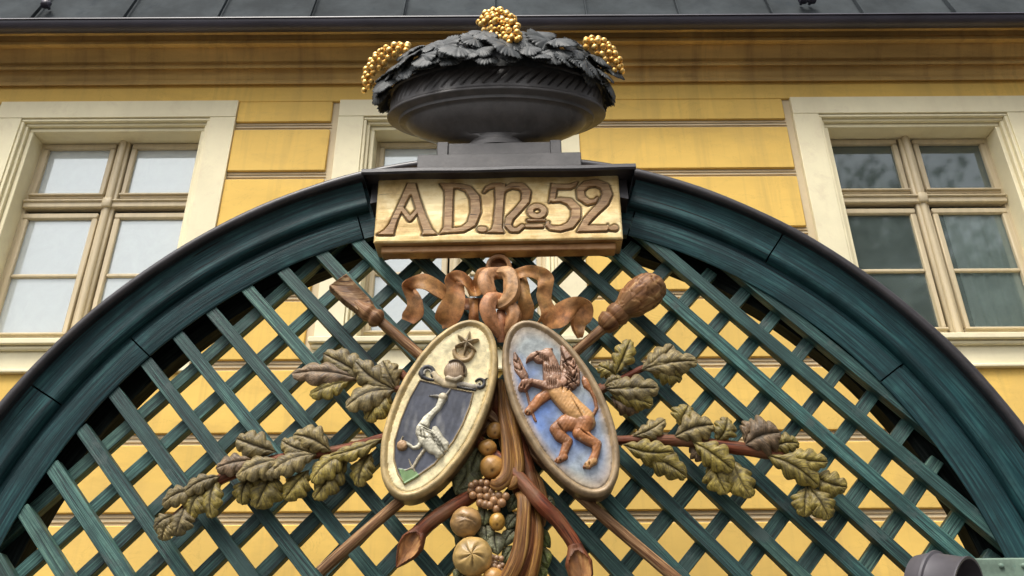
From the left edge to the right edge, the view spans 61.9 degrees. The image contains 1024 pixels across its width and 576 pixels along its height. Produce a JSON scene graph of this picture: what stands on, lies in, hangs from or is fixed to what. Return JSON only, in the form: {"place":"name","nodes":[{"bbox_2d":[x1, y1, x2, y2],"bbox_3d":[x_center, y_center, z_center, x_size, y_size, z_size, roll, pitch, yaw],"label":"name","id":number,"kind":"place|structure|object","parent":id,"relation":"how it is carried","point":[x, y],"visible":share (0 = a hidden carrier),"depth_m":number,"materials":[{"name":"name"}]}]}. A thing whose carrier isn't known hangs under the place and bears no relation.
{"place":"outdoors","nodes":[
{"label":"outdoors","id":0,"kind":"place"},
{"bbox_2d":[0,0,1023,575],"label":"house","id":1,"kind":"structure","parent":0,"point":[880,142],"depth_m":6.23,"materials":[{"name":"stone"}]},
{"bbox_2d":[0,100,239,373],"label":"window","id":2,"kind":"structure","parent":1,"relation":"in","point":[108,158],"depth_m":6.17,"materials":[{"name":"paint"}]},
{"bbox_2d":[308,100,590,370],"bbox_3d":[-0.392,-0.398,5.963,1.812,2.191,0.315,0,-28,0],"label":"window","id":3,"kind":"structure","parent":1,"relation":"in","point":[365,138],"depth_m":6.07,"materials":[{"name":"paint"}]},
{"bbox_2d":[789,96,1023,367],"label":"window","id":4,"kind":"structure","parent":1,"relation":"in","point":[987,244],"depth_m":6.16,"materials":[{"name":"paint"}]},
{"label":"ground","id":5,"kind":"structure","parent":0,"visible":0},
{"bbox_2d":[0,159,1023,575],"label":"arched gate","id":6,"kind":"structure","parent":5,"relation":"on","point":[74,411],"depth_m":3.43,"materials":[{"name":"paint"}]},
{"bbox_2d":[153,424,382,540],"bbox_3d":[-0.892,0.718,3.180,0.840,0.428,0.104,0,-28,0],"label":"oak branch","id":7,"kind":"object","parent":6,"relation":"attached to","point":[255,473],"visible":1,"depth_m":3.17,"materials":[{"name":"green wood"}]},
{"bbox_2d":[380,320,497,505],"bbox_3d":[-0.270,0.464,3.267,0.435,0.714,0.158,0,-28,0],"label":"crane shield","id":8,"kind":"object","parent":6,"relation":"attached to","point":[439,413],"visible":1,"depth_m":3.21,"materials":[{"name":"paint"}]},
{"bbox_2d":[292,348,592,575],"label":"oak branch","id":9,"kind":"object","parent":6,"relation":"attached to","point":[336,372],"visible":0.99,"depth_m":3.32,"materials":[{"name":"green wood"}]},
{"bbox_2d":[316,272,665,575],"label":"thyrsus","id":10,"kind":"object","parent":6,"relation":"attached to","point":[641,294],"visible":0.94,"depth_m":3.43,"materials":[{"name":"brown wood"}]},
{"bbox_2d":[402,254,593,341],"bbox_3d":[-0.062,0.032,3.505,0.782,0.420,0.150,0,-28,0],"label":"ribbon bow","id":11,"kind":"object","parent":6,"relation":"attached to","point":[576,312],"visible":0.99,"depth_m":3.49,"materials":[{"name":"paint"}]},
{"bbox_2d":[374,176,622,258],"bbox_3d":[-0.059,-0.318,3.726,1.052,0.398,0.135,-1,-28,1],"label":"number board","id":12,"kind":"object","parent":6,"relation":"attached to","point":[506,217],"visible":0.98,"depth_m":3.65,"materials":[{"name":"brown wood"}]},
{"bbox_2d":[361,163,635,216],"bbox_3d":[-0.055,-0.402,3.796,1.191,0.122,0.346,0,-28,0],"label":"metal canopy","id":13,"kind":"object","parent":6,"relation":"attached to","point":[624,173],"visible":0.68,"depth_m":3.71,"materials":[{"name":"grey metal"}]},
{"bbox_2d":[387,63,605,166],"bbox_3d":[-0.074,-0.696,4.000,1.040,0.588,0.420,0,-28,0],"label":"urn","id":14,"kind":"object","parent":13,"relation":"on","point":[482,116],"visible":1,"depth_m":3.92,"materials":[{"name":"paint"}]},
{"bbox_2d":[372,28,624,114],"bbox_3d":[-0.071,-1.075,4.179,1.227,0.491,0.614,0,-28,0],"label":"vine leaf heap","id":15,"kind":"object","parent":14,"relation":"in","point":[476,48],"visible":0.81,"depth_m":3.96,"materials":[{"name":"metal"}]},
{"bbox_2d":[361,41,410,92],"bbox_3d":[-0.611,-1.070,4.079,0.255,0.242,0.083,-11,-30,19],"label":"grape bunch","id":16,"kind":"object","parent":15,"relation":"hanging from","point":[378,56],"visible":0.97,"depth_m":4.08,"materials":[{"name":"gold metal"}]},
{"bbox_2d":[476,7,522,42],"bbox_3d":[-0.065,-1.231,4.017,0.235,0.288,0.098,-7,-29,13],"label":"grape bunch","id":17,"kind":"object","parent":15,"relation":"on","point":[490,17],"visible":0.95,"depth_m":3.99,"materials":[{"name":"gold metal"}]},
{"bbox_2d":[583,35,624,74],"bbox_3d":[0.442,-1.124,4.074,0.207,0.201,0.068,6,-29,-12],"label":"grape bunch","id":18,"kind":"object","parent":15,"relation":"hanging from","point":[610,51],"visible":0.98,"depth_m":4.06,"materials":[{"name":"gold metal"}]},
{"bbox_2d":[450,379,554,575],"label":"fruit festoon","id":19,"kind":"object","parent":6,"relation":"hanging from","point":[526,553],"visible":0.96,"depth_m":3.08,"materials":[{"name":"brown wood"}]},
{"bbox_2d":[329,274,681,575],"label":"thyrsus","id":20,"kind":"object","parent":6,"relation":"attached to","point":[348,292],"visible":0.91,"depth_m":3.44,"materials":[{"name":"brown wood"}]},
{"bbox_2d":[396,339,697,567],"bbox_3d":[0.160,0.607,3.234,1.145,0.882,0.128,0,-28,0],"label":"oak branch","id":21,"kind":"object","parent":6,"relation":"attached to","point":[670,364],"visible":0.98,"depth_m":3.30,"materials":[{"name":"green wood"}]},
{"bbox_2d":[502,320,619,502],"bbox_3d":[0.178,0.458,3.257,0.433,0.706,0.161,0,-28,0],"label":"griffin shield","id":22,"kind":"object","parent":6,"relation":"attached to","point":[561,411],"visible":1,"depth_m":3.19,"materials":[{"name":"paint"}]},
{"bbox_2d":[617,404,847,520],"bbox_3d":[0.809,0.640,3.173,0.840,0.448,0.096,-2,-28,2],"label":"oak branch","id":23,"kind":"object","parent":6,"relation":"attached to","point":[649,444],"visible":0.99,"depth_m":3.17,"materials":[{"name":"green wood"}]},
{"bbox_2d":[904,550,982,575],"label":"pipe","id":24,"kind":"object","parent":6,"relation":"attached to","point":[935,563],"visible":1,"depth_m":2.72,"materials":[{"name":"grey metal"}]}
]}

